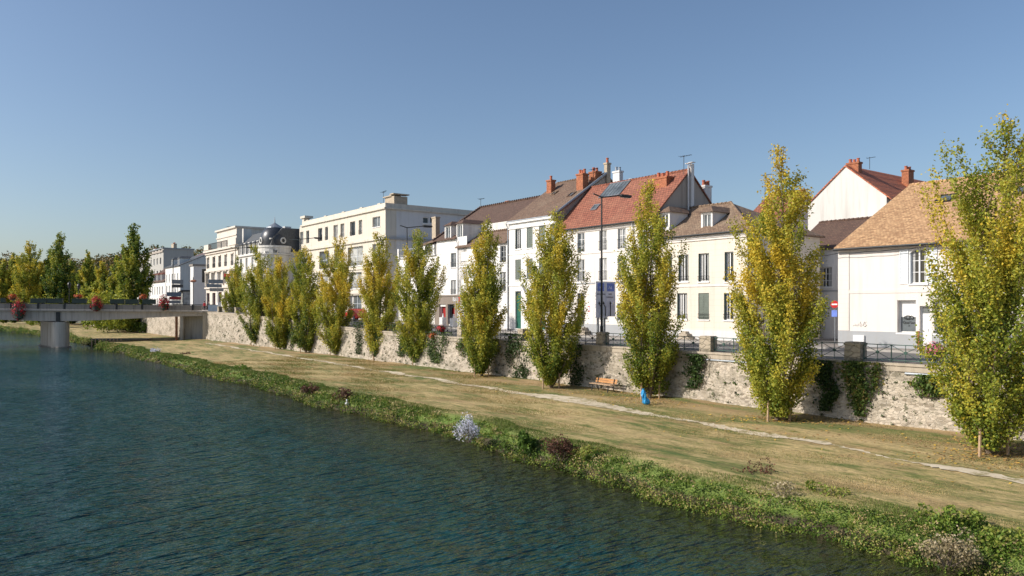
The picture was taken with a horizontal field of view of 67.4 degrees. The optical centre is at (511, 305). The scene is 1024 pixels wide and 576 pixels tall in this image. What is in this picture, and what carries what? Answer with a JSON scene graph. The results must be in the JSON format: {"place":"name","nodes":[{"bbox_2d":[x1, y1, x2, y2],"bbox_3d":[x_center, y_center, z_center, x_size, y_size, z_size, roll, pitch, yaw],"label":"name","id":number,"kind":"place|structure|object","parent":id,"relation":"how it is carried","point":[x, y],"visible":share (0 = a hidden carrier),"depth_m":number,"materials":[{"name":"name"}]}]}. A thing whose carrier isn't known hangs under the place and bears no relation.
{"place":"outdoors","nodes":[
{"label":"outdoors","id":0,"kind":"place"},
{"bbox_2d":[0,320,967,575],"bbox_3d":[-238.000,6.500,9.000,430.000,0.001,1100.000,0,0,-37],"label":"water","id":1,"kind":"structure","parent":0,"point":[116,464],"depth_m":25.52,"materials":[{"name":"teal liquid"}]},
{"bbox_2d":[0,322,1023,575],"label":"grass bank","id":2,"kind":"structure","parent":0,"point":[634,434],"depth_m":31.21,"materials":[{"name":"plant"}]},
{"bbox_2d":[0,258,14,323],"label":"poplar tree","id":3,"kind":"object","parent":2,"relation":"on","point":[6,281],"visible":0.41,"depth_m":235.28,"materials":[{"name":"green plant"}]},
{"bbox_2d":[2,252,18,322],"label":"poplar tree","id":4,"kind":"object","parent":2,"relation":"on","point":[11,262],"visible":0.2,"depth_m":239.13,"materials":[{"name":"green plant"}]},
{"bbox_2d":[7,240,45,323],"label":"poplar tree","id":5,"kind":"object","parent":2,"relation":"on","point":[27,288],"visible":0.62,"depth_m":223.01,"materials":[{"name":"green plant"}]},
{"bbox_2d":[40,249,53,303],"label":"poplar tree","id":6,"kind":"object","parent":2,"relation":"on","point":[47,262],"visible":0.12,"depth_m":227.02,"materials":[{"name":"green plant"}]},
{"bbox_2d":[40,231,76,321],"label":"poplar tree","id":7,"kind":"object","parent":2,"relation":"on","point":[57,281],"visible":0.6,"depth_m":212.99,"materials":[{"name":"green plant"}]},
{"bbox_2d":[65,259,78,324],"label":"poplar tree","id":8,"kind":"object","parent":2,"relation":"on","point":[73,289],"visible":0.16,"depth_m":221.33,"materials":[{"name":"green plant"}]},
{"bbox_2d":[74,249,96,325],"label":"poplar tree","id":9,"kind":"object","parent":2,"relation":"on","point":[86,276],"visible":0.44,"depth_m":203.94,"materials":[{"name":"green plant"}]},
{"bbox_2d":[88,261,112,324],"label":"poplar tree","id":10,"kind":"object","parent":2,"relation":"on","point":[101,274],"visible":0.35,"depth_m":189.26,"materials":[{"name":"green plant"}]},
{"bbox_2d":[76,284,130,331],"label":"bush","id":11,"kind":"object","parent":2,"relation":"on","point":[97,323],"visible":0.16,"depth_m":157.04,"materials":[{"name":"green plant"}]},
{"bbox_2d":[105,255,126,298],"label":"poplar tree","id":12,"kind":"object","parent":2,"relation":"on","point":[110,285],"visible":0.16,"depth_m":180.71,"materials":[{"name":"green plant"}]},
{"bbox_2d":[101,290,140,332],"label":"bush","id":13,"kind":"object","parent":2,"relation":"on","point":[123,324],"visible":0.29,"depth_m":153.60,"materials":[{"name":"green plant"}]},
{"bbox_2d":[90,338,152,346],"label":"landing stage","id":14,"kind":"object","parent":2,"relation":"on","point":[106,339],"visible":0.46,"depth_m":122.40,"materials":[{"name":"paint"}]},
{"bbox_2d":[114,223,154,304],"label":"poplar tree","id":15,"kind":"object","parent":2,"relation":"on","point":[132,264],"visible":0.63,"depth_m":163.12,"materials":[{"name":"green plant"}]},
{"bbox_2d":[91,316,179,336],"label":"quay wall","id":16,"kind":"structure","parent":2,"relation":"on","point":[161,325],"depth_m":142.80,"materials":[{"name":"stone"}]},
{"bbox_2d":[235,244,274,343],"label":"poplar tree","id":17,"kind":"object","parent":2,"relation":"on","point":[253,303],"visible":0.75,"depth_m":103.16,"materials":[{"name":"green plant"}]},
{"bbox_2d":[256,255,294,348],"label":"poplar tree","id":18,"kind":"object","parent":2,"relation":"on","point":[276,291],"visible":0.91,"depth_m":93.72,"materials":[{"name":"green plant"}]},
{"bbox_2d":[284,245,323,352],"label":"poplar tree","id":19,"kind":"object","parent":2,"relation":"on","point":[302,290],"visible":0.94,"depth_m":87.52,"materials":[{"name":"green plant"}]},
{"bbox_2d":[311,235,357,354],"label":"poplar tree","id":20,"kind":"object","parent":2,"relation":"on","point":[340,293],"visible":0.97,"depth_m":81.81,"materials":[{"name":"green plant"}]},
{"bbox_2d":[331,387,352,402],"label":"shrub","id":21,"kind":"object","parent":2,"relation":"on","point":[344,393],"visible":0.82,"depth_m":48.39,"materials":[{"name":"red plant"}]},
{"bbox_2d":[354,232,401,354],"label":"poplar tree","id":22,"kind":"object","parent":2,"relation":"on","point":[375,284],"visible":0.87,"depth_m":74.96,"materials":[{"name":"green plant"}]},
{"bbox_2d":[391,227,448,362],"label":"poplar tree","id":23,"kind":"object","parent":2,"relation":"on","point":[418,307],"visible":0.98,"depth_m":68.22,"materials":[{"name":"green plant"}]},
{"bbox_2d":[452,412,479,442],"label":"flowering shrub","id":24,"kind":"object","parent":2,"relation":"on","point":[463,428],"visible":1,"depth_m":34.76,"materials":[{"name":"white plant"}]},
{"bbox_2d":[452,216,507,376],"bbox_3d":[-2.359,-0.780,58.569,3.975,12.332,4.071,0,0,-16],"label":"poplar tree","id":25,"kind":"object","parent":2,"relation":"on","point":[480,310],"visible":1,"depth_m":57.89,"materials":[{"name":"green plant"}]},
{"bbox_2d":[0,324,1023,575],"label":"bank vegetation","id":26,"kind":"object","parent":2,"relation":"on","point":[602,466],"visible":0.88,"depth_m":25.99,"materials":[{"name":"green plant"}]},
{"bbox_2d":[516,429,536,453],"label":"leafy green shrub","id":27,"kind":"object","parent":2,"relation":"on","point":[525,441],"visible":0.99,"depth_m":32.18,"materials":[{"name":"green plant"}]},
{"bbox_2d":[516,206,590,387],"bbox_3d":[2.755,-0.537,50.375,4.792,11.934,4.778,0,0,9],"label":"poplar tree","id":28,"kind":"object","parent":2,"relation":"on","point":[556,274],"visible":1,"depth_m":49.68,"materials":[{"name":"green plant"}]},
{"bbox_2d":[541,433,579,460],"bbox_3d":[1.859,5.682,30.828,1.467,1.084,1.502,0,0,-37],"label":"shrub","id":29,"kind":"object","parent":2,"relation":"on","point":[556,446],"visible":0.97,"depth_m":30.68,"materials":[{"name":"red plant"}]},
{"bbox_2d":[108,342,1023,560],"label":"long grass","id":30,"kind":"structure","parent":2,"relation":"on","point":[504,424],"depth_m":31.42,"materials":[{"name":"green plant"}]},
{"bbox_2d":[570,445,601,460],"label":"shrub","id":31,"kind":"object","parent":2,"relation":"on","point":[584,451],"visible":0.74,"depth_m":30.10,"materials":[{"name":"green plant"}]},
{"bbox_2d":[590,377,617,391],"bbox_3d":[5.725,4.960,48.294,0.675,0.824,1.900,0,0,-37],"label":"bench","id":32,"kind":"object","parent":2,"relation":"on","point":[606,381],"visible":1,"depth_m":48.41,"materials":[{"name":"brown wood"}]},
{"bbox_2d":[202,312,1023,440],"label":"quay wall","id":33,"kind":"structure","parent":2,"relation":"on","point":[929,414],"depth_m":44.06,"materials":[{"name":"stone"}]},
{"bbox_2d":[350,322,365,353],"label":"ivy","id":34,"kind":"object","parent":33,"relation":"attached to","point":[357,326],"visible":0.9,"depth_m":78.22,"materials":[{"name":"green plant"}]},
{"bbox_2d":[424,331,452,362],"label":"ivy","id":35,"kind":"object","parent":33,"relation":"attached to","point":[431,353],"visible":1,"depth_m":66.05,"materials":[{"name":"green plant"}]},
{"bbox_2d":[501,333,528,378],"bbox_3d":[0.247,3.706,57.108,0.871,3.353,3.799,0,0,-37],"label":"ivy","id":36,"kind":"object","parent":33,"relation":"attached to","point":[508,352],"visible":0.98,"depth_m":56.93,"materials":[{"name":"green plant"}]},
{"bbox_2d":[564,344,585,385],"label":"ivy","id":37,"kind":"object","parent":33,"relation":"attached to","point":[574,375],"visible":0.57,"depth_m":51.41,"materials":[{"name":"green plant"}]},
{"bbox_2d":[596,332,608,345],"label":"stone pillar","id":38,"kind":"structure","parent":33,"relation":"on","point":[600,338],"depth_m":50.07,"materials":[{"name":"beige stone"}]},
{"bbox_2d":[211,315,1022,428],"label":"wall weeds","id":39,"kind":"object","parent":33,"relation":"attached to","point":[822,414],"depth_m":49.95,"materials":[{"name":"green plant"}]},
{"bbox_2d":[606,333,698,349],"bbox_3d":[8.493,2.180,46.926,0.060,0.839,7.892,0,0,-37],"label":"iron railing","id":40,"kind":"object","parent":33,"relation":"on","point":[684,347],"visible":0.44,"depth_m":45.33,"materials":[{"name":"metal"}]},
{"bbox_2d":[681,353,708,388],"bbox_3d":[10.287,3.695,43.493,0.568,1.998,1.896,0,0,-37],"label":"ivy","id":41,"kind":"object","parent":33,"relation":"attached to","point":[697,361],"visible":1,"depth_m":43.38,"materials":[{"name":"green plant"}]},
{"bbox_2d":[699,336,717,351],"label":"stone pillar","id":42,"kind":"structure","parent":33,"relation":"on","point":[706,343],"depth_m":43.21,"materials":[{"name":"beige stone"}]},
{"bbox_2d":[714,337,843,358],"bbox_3d":[13.710,2.180,39.970,0.060,0.839,7.902,0,0,-37],"label":"iron railing","id":43,"kind":"object","parent":33,"relation":"on","point":[733,339],"visible":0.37,"depth_m":38.13,"materials":[{"name":"metal"}]},
{"bbox_2d":[805,359,842,411],"bbox_3d":[14.940,3.841,37.287,0.764,2.490,2.586,0,0,-37],"label":"ivy","id":44,"kind":"object","parent":33,"relation":"attached to","point":[826,380],"visible":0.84,"depth_m":36.97,"materials":[{"name":"green plant"}]},
{"bbox_2d":[843,341,867,360],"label":"stone pillar","id":45,"kind":"structure","parent":33,"relation":"on","point":[853,350],"depth_m":36.27,"materials":[{"name":"beige stone"}]},
{"bbox_2d":[834,360,887,416],"bbox_3d":[16.170,3.840,35.723,0.882,2.593,2.612,0,0,-37],"label":"ivy","id":46,"kind":"object","parent":33,"relation":"attached to","point":[860,394],"visible":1,"depth_m":35.66,"materials":[{"name":"green plant"}]},
{"bbox_2d":[903,374,943,396],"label":"ivy","id":47,"kind":"object","parent":33,"relation":"attached to","point":[924,382],"visible":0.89,"depth_m":33.30,"materials":[{"name":"green plant"}]},
{"bbox_2d":[863,343,1018,363],"bbox_3d":[18.900,2.180,33.050,0.060,0.839,7.802,0,0,-37],"label":"iron railing","id":48,"kind":"object","parent":33,"relation":"on","point":[891,359],"visible":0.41,"depth_m":35.10,"materials":[{"name":"dark grey paint"},{"name":"iron"}]},
{"bbox_2d":[609,179,689,397],"bbox_3d":[8.053,-1.020,44.941,4.515,12.825,4.284,0,0,0],"label":"poplar tree","id":49,"kind":"object","parent":2,"relation":"on","point":[644,309],"visible":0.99,"depth_m":44.23,"materials":[{"name":"green plant"}]},
{"bbox_2d":[297,355,1023,488],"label":"fallen leaves","id":50,"kind":"object","parent":2,"relation":"on","point":[1002,452],"visible":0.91,"depth_m":32.52,"materials":[{"name":"brown plant"}]},
{"bbox_2d":[731,456,775,474],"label":"shrub","id":51,"kind":"object","parent":2,"relation":"on","point":[761,470],"visible":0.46,"depth_m":25.97,"materials":[{"name":"red plant"}]},
{"bbox_2d":[722,144,833,419],"bbox_3d":[12.748,-1.207,36.290,4.795,13.284,4.948,0,0,0],"label":"poplar tree","id":52,"kind":"object","parent":2,"relation":"on","point":[786,313],"visible":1,"depth_m":35.77,"materials":[{"name":"green plant"}]},
{"bbox_2d":[757,480,799,504],"bbox_3d":[8.239,5.708,23.452,0.991,1.022,1.428,0,0,-22],"label":"shrub","id":53,"kind":"object","parent":2,"relation":"on","point":[779,486],"visible":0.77,"depth_m":23.23,"materials":[{"name":"beige plant"}]},
{"bbox_2d":[805,480,850,497],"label":"shrub","id":54,"kind":"object","parent":2,"relation":"on","point":[807,483],"visible":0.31,"depth_m":23.09,"materials":[{"name":"green plant"}]},
{"bbox_2d":[918,525,983,567],"bbox_3d":[10.433,5.762,18.355,1.296,0.922,1.266,0,0,14],"label":"shrub","id":55,"kind":"object","parent":2,"relation":"on","point":[955,552],"visible":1,"depth_m":18.21,"materials":[{"name":"beige plant"}]},
{"bbox_2d":[914,503,990,533],"bbox_3d":[11.452,5.652,19.898,1.791,1.135,1.282,0,0,24],"label":"shrub","id":56,"kind":"object","parent":2,"relation":"on","point":[947,520],"visible":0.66,"depth_m":19.70,"materials":[{"name":"green plant"}]},
{"bbox_2d":[909,104,1023,453],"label":"poplar tree","id":57,"kind":"object","parent":2,"relation":"on","point":[993,406],"visible":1,"depth_m":27.72,"materials":[{"name":"green plant"}]},
{"bbox_2d":[976,524,1023,561],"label":"shrub","id":58,"kind":"object","parent":2,"relation":"on","point":[993,530],"visible":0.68,"depth_m":18.51,"materials":[{"name":"green plant"}]},
{"bbox_2d":[0,0,1023,323],"label":"sky","id":59,"kind":"structure","parent":0,"point":[184,122],"materials":[{"name":"blue"}]},
{"bbox_2d":[229,312,954,365],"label":"pavement","id":60,"kind":"structure","parent":0,"point":[731,351],"depth_m":39.17,"materials":[{"name":"concrete"}]},
{"bbox_2d":[595,281,614,331],"bbox_3d":[6.479,0.440,53.504,1.870,4.281,0.248,0,0,-37],"label":"road sign board","id":61,"kind":"object","parent":60,"relation":"on","point":[608,299],"visible":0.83,"depth_m":53.46,"materials":[{"name":"metal"}]},
{"bbox_2d":[593,193,631,331],"bbox_3d":[6.877,-2.570,52.657,3.509,10.300,0.280,0,0,-37],"label":"street lamp","id":62,"kind":"object","parent":60,"relation":"on","point":[620,196],"visible":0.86,"depth_m":52.01,"materials":[{"name":"metal"}]},
{"bbox_2d":[297,312,925,350],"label":"pavement","id":63,"kind":"structure","parent":0,"point":[837,346],"depth_m":51.36,"materials":[{"name":"concrete"}]},
{"bbox_2d":[171,290,189,303],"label":"glass shelter","id":64,"kind":"object","parent":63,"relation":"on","point":[185,296],"visible":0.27,"depth_m":173.60,"materials":[{"name":"glass"}]},
{"bbox_2d":[206,343,1023,483],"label":"path","id":65,"kind":"structure","parent":0,"point":[624,409],"depth_m":39.00,"materials":[{"name":"beige gravel"}]},
{"bbox_2d":[248,312,1022,362],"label":"road","id":66,"kind":"structure","parent":0,"point":[880,356],"depth_m":46.52,"materials":[{"name":"grey asphalt"}]},
{"bbox_2d":[166,259,182,303],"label":"direction sign","id":67,"kind":"object","parent":66,"relation":"on","point":[177,283],"visible":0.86,"depth_m":166.03,"materials":[{"name":"metal"}]},
{"bbox_2d":[207,273,223,301],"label":"direction sign","id":68,"kind":"object","parent":66,"relation":"on","point":[218,283],"visible":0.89,"depth_m":136.10,"materials":[{"name":"metal"}]},
{"bbox_3d":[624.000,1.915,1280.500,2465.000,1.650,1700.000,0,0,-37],"label":"ground","id":69,"kind":"structure","parent":0,"visible":0},
{"bbox_2d":[0,302,216,347],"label":"road bridge","id":70,"kind":"structure","parent":69,"relation":"on","point":[52,318],"depth_m":120.15,"materials":[{"name":"concrete"}]},
{"bbox_2d":[10,297,26,320],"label":"flower basket","id":71,"kind":"object","parent":70,"relation":"hanging from","point":[18,315],"visible":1,"depth_m":116.89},
{"bbox_2d":[147,269,164,304],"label":"house","id":72,"kind":"structure","parent":69,"relation":"on","point":[158,289],"depth_m":199.70,"materials":[{"name":"white paint"}]},
{"bbox_2d":[137,242,194,298],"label":"apartment block","id":73,"kind":"structure","parent":69,"relation":"on","point":[161,260],"depth_m":244.39,"materials":[{"name":"grey paint"}]},
{"bbox_2d":[165,248,216,303],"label":"house","id":74,"kind":"structure","parent":69,"relation":"on","point":[181,268],"depth_m":184.12,"materials":[{"name":"white paint"}]},
{"bbox_2d":[189,264,205,303],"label":"stair tower","id":75,"kind":"structure","parent":69,"relation":"on","point":[197,273],"depth_m":159.99,"materials":[{"name":"paint"}]},
{"bbox_2d":[220,255,247,312],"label":"poplar tree","id":76,"kind":"object","parent":69,"relation":"on","point":[231,297],"visible":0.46,"depth_m":116.27,"materials":[{"name":"green plant"}]},
{"bbox_2d":[203,226,265,311],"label":"apartment building","id":77,"kind":"structure","parent":69,"relation":"on","point":[220,260],"depth_m":140.82,"materials":[{"name":"white paint"}]},
{"bbox_2d":[238,217,299,311],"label":"domed building","id":78,"kind":"structure","parent":69,"relation":"on","point":[273,240],"depth_m":123.76,"materials":[{"name":"white paint"}]},
{"bbox_2d":[300,191,472,319],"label":"apartment block","id":79,"kind":"structure","parent":69,"relation":"on","point":[357,228],"depth_m":105.79,"materials":[{"name":"white paint"}]},
{"bbox_2d":[347,246,362,266],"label":"window","id":80,"kind":"structure","parent":79,"relation":"in","point":[357,254],"depth_m":107.78,"materials":[{"name":"white paint"}]},
{"bbox_2d":[351,295,361,308],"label":"window","id":81,"kind":"structure","parent":79,"relation":"in","point":[355,299],"depth_m":108.18,"materials":[{"name":"white glass"}]},
{"bbox_2d":[397,240,435,323],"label":"house","id":82,"kind":"structure","parent":69,"relation":"on","point":[401,262],"depth_m":94.49,"materials":[{"name":"white paint"}]},
{"bbox_2d":[455,228,508,329],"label":"house","id":83,"kind":"structure","parent":69,"relation":"on","point":[502,252],"depth_m":80.42,"materials":[{"name":"grey paint"}]},
{"bbox_2d":[431,195,539,325],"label":"house","id":84,"kind":"structure","parent":69,"relation":"on","point":[463,231],"depth_m":87.98,"materials":[{"name":"grey paint"}]},
{"bbox_2d":[506,158,612,330],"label":"house","id":85,"kind":"structure","parent":69,"relation":"on","point":[565,196],"depth_m":76.93,"materials":[{"name":"white paint"}]},
{"bbox_2d":[516,291,520,328],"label":"door","id":86,"kind":"structure","parent":85,"relation":"in","point":[518,313],"depth_m":77.71,"materials":[{"name":"green paint"}]},
{"bbox_2d":[526,227,532,248],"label":"window","id":87,"kind":"structure","parent":85,"relation":"in","point":[529,230],"depth_m":75.98,"materials":[{"name":"green paint"}]},
{"bbox_2d":[552,154,712,335],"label":"house","id":88,"kind":"structure","parent":69,"relation":"on","point":[683,188],"depth_m":67.90,"materials":[{"name":"white paint"}]},
{"bbox_2d":[576,233,584,252],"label":"window","id":89,"kind":"structure","parent":88,"relation":"in","point":[580,243],"depth_m":70.17,"materials":[{"name":"grey glass"}]},
{"bbox_2d":[577,259,584,281],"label":"window","id":90,"kind":"structure","parent":88,"relation":"in","point":[582,264],"depth_m":70.02,"materials":[{"name":"white paint"}]},
{"bbox_2d":[598,230,606,250],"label":"window","id":91,"kind":"structure","parent":88,"relation":"in","point":[604,232],"depth_m":67.70,"materials":[{"name":"white paint"}]},
{"bbox_2d":[598,258,606,280],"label":"window","id":92,"kind":"structure","parent":88,"relation":"in","point":[604,259],"depth_m":67.70,"materials":[{"name":"white glass"}]},
{"bbox_2d":[617,228,625,248],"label":"window","id":93,"kind":"structure","parent":88,"relation":"in","point":[621,232],"depth_m":65.96,"materials":[{"name":"grey glass"}]},
{"bbox_2d":[352,318,972,354],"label":"kerb","id":94,"kind":"structure","parent":69,"relation":"on","point":[899,351],"depth_m":53.30,"materials":[{"name":"stone"}]},
{"bbox_2d":[650,201,824,340],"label":"house","id":95,"kind":"structure","parent":69,"relation":"on","point":[701,302],"depth_m":59.17,"materials":[{"name":"white paint"}]},
{"bbox_2d":[676,293,687,320],"bbox_3d":[13.461,0.075,60.522,0.316,2.170,1.140,0,0,-37],"label":"window","id":96,"kind":"structure","parent":95,"relation":"in","point":[681,297],"depth_m":60.73,"materials":[{"name":"white paint"}]},
{"bbox_2d":[677,254,688,282],"bbox_3d":[13.540,-2.925,60.417,0.316,2.218,1.140,0,0,-37],"label":"window","id":97,"kind":"structure","parent":95,"relation":"in","point":[683,272],"depth_m":60.49,"materials":[{"name":"white paint"}]},
{"bbox_2d":[697,253,709,282],"bbox_3d":[14.734,-2.896,58.825,0.316,2.260,1.140,0,0,-37],"label":"window","id":98,"kind":"structure","parent":95,"relation":"in","point":[703,259],"depth_m":59.03,"materials":[{"name":"white paint"}]},
{"bbox_2d":[697,293,709,320],"bbox_3d":[14.682,0.080,58.786,0.186,2.103,1.140,0,0,-37],"label":"window","id":99,"kind":"structure","parent":95,"relation":"in","point":[703,297],"depth_m":58.79,"materials":[{"name":"green paint"}]},
{"bbox_2d":[723,252,732,282],"bbox_3d":[16.140,-2.858,56.949,0.316,2.308,0.918,0,0,-37],"label":"window","id":100,"kind":"structure","parent":95,"relation":"in","point":[728,255],"depth_m":57.15,"materials":[{"name":"white paint"}]},
{"bbox_2d":[723,293,733,320],"bbox_3d":[16.123,0.097,56.972,0.316,2.095,0.977,0,0,-37],"label":"window","id":101,"kind":"structure","parent":95,"relation":"in","point":[726,314],"depth_m":57.20,"materials":[{"name":"white paint"}]},
{"bbox_2d":[753,189,809,229],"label":"house","id":102,"kind":"structure","parent":69,"relation":"on","point":[757,209],"depth_m":82.12,"materials":[{"name":"red tile"}]},
{"bbox_2d":[811,216,871,338],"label":"house","id":103,"kind":"structure","parent":69,"relation":"on","point":[835,232],"depth_m":61.63,"materials":[{"name":"grey paint"}]},
{"bbox_2d":[820,267,832,288],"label":"window","id":104,"kind":"structure","parent":103,"relation":"in","point":[827,279],"depth_m":61.62,"materials":[{"name":"white glass"}]},
{"bbox_2d":[808,157,923,230],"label":"house","id":105,"kind":"structure","parent":69,"relation":"on","point":[851,189],"depth_m":68.76,"materials":[{"name":"white paint"}]},
{"bbox_2d":[806,173,1023,352],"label":"house","id":106,"kind":"structure","parent":69,"relation":"on","point":[881,275],"depth_m":47.92,"materials":[{"name":"white paint"}]},
{"bbox_2d":[896,300,915,334],"bbox_3d":[23.992,0.689,46.577,0.420,2.076,1.231,0,0,-37],"label":"window","id":107,"kind":"structure","parent":106,"relation":"in","point":[907,307],"depth_m":46.72,"materials":[{"name":"white glass"}]},
{"bbox_2d":[900,248,936,284],"bbox_3d":[24.361,-2.323,45.977,0.290,2.167,2.175,0,0,-37],"label":"window","id":108,"kind":"structure","parent":106,"relation":"in","point":[914,268],"depth_m":46.26,"materials":[{"name":"white paint"}]},
{"bbox_2d":[921,306,929,345],"bbox_3d":[24.682,1.250,45.748,0.112,2.500,0.594,0,0,-37],"label":"door","id":109,"kind":"structure","parent":106,"relation":"in","point":[925,323],"depth_m":45.77,"materials":[{"name":"white paint"}]},
{"bbox_3d":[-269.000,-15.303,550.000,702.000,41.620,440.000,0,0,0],"label":"hills","id":110,"kind":"structure","parent":0,"visible":0},
{"bbox_2d":[0,244,211,286],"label":"woods","id":111,"kind":"object","parent":110,"relation":"on","point":[109,261],"visible":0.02,"depth_m":507.00,"materials":[{"name":"green plant"}]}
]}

